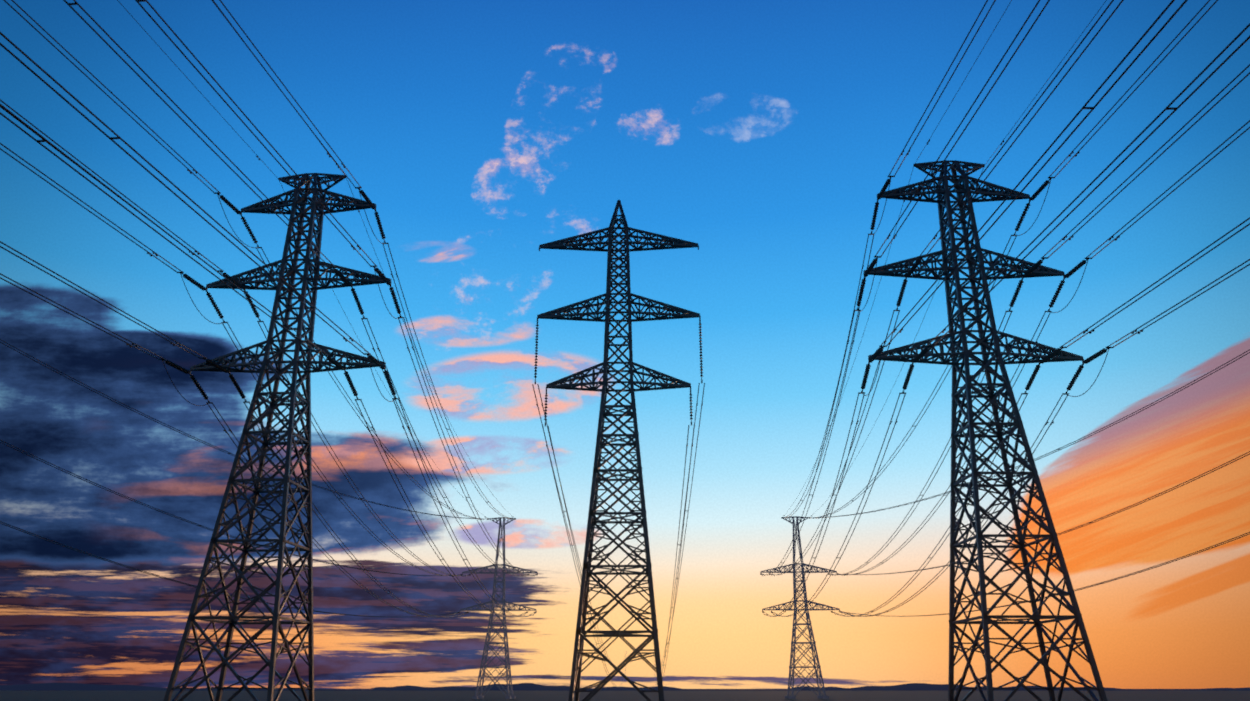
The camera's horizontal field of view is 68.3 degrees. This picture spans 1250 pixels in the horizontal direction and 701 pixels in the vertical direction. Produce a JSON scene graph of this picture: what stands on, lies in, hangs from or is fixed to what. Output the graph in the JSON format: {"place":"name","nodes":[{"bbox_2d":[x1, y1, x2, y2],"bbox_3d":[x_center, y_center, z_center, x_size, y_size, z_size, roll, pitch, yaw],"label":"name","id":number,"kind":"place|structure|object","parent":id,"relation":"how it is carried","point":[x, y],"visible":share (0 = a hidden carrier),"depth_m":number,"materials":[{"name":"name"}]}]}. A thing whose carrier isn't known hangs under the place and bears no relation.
{"place":"outdoors","nodes":[
{"label":"outdoors","id":0,"kind":"place"},
{"bbox_2d":[0,689,1249,700],"bbox_3d":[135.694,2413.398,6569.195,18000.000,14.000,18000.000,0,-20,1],"label":"ground","id":1,"kind":"structure","parent":0,"point":[617,696],"depth_m":233.91,"materials":[{"name":"black"}]},
{"bbox_2d":[164,173,390,700],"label":"pylon","id":2,"kind":"object","parent":1,"relation":"on","point":[305,279],"visible":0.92,"depth_m":73.88,"materials":[{"name":"metal"}]},
{"bbox_2d":[159,187,537,612],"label":"line insulators","id":3,"kind":"object","parent":2,"relation":"hanging from","point":[328,357],"visible":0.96,"depth_m":78.22,"materials":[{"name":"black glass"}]},
{"bbox_2d":[460,517,537,698],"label":"pylon","id":4,"kind":"object","parent":1,"relation":"on","point":[504,625],"visible":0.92,"depth_m":173.62,"materials":[{"name":"grey metal"}]},
{"bbox_2d":[0,0,534,616],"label":"line conductors","id":5,"kind":"object","parent":4,"relation":"attached to","point":[332,560],"visible":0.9,"depth_m":64.47,"materials":[{"name":"grey"}]},
{"bbox_2d":[0,339,1249,616],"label":"line conductors","id":6,"kind":"object","parent":4,"relation":"on","point":[460,517],"visible":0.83,"depth_m":102.60,"materials":[{"name":"grey"}]},
{"bbox_2d":[537,200,700,700],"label":"pylon","id":7,"kind":"object","parent":1,"relation":"on","point":[601,444],"visible":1,"depth_m":78.95,"materials":[{"name":"metal"}]},
{"bbox_2d":[534,319,702,425],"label":"line insulators","id":8,"kind":"object","parent":7,"relation":"attached to","point":[546,395],"visible":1,"depth_m":81.22,"materials":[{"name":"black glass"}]},
{"bbox_2d":[532,383,704,686],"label":"line conductors","id":9,"kind":"object","parent":8,"relation":"hanging from","point":[677,578],"visible":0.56,"depth_m":104.63,"materials":[{"name":"grey"}]},
{"bbox_2d":[760,516,839,698],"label":"pylon","id":10,"kind":"object","parent":1,"relation":"on","point":[806,611],"visible":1,"depth_m":172.45,"materials":[{"name":"grey metal"}]},
{"bbox_2d":[761,0,1249,616],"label":"line conductors","id":11,"kind":"object","parent":10,"relation":"attached to","point":[1017,256],"visible":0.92,"depth_m":62.88,"materials":[{"name":"grey"}]},
{"bbox_2d":[863,160,1107,700],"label":"pylon","id":12,"kind":"object","parent":1,"relation":"on","point":[960,190],"visible":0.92,"depth_m":72.09,"materials":[{"name":"metal"}]},
{"bbox_2d":[760,176,1111,612],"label":"line insulators","id":13,"kind":"object","parent":12,"relation":"hanging from","point":[924,351],"visible":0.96,"depth_m":76.32,"materials":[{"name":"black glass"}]},
{"bbox_2d":[0,683,1249,690],"bbox_3d":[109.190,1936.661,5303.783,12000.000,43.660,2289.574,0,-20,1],"label":"distant hills","id":14,"kind":"structure","parent":0,"point":[494,687],"depth_m":4953.22,"materials":[{"name":"grey"}]},
{"bbox_2d":[0,0,1249,688],"label":"sky","id":15,"kind":"structure","parent":0,"point":[765,136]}
]}

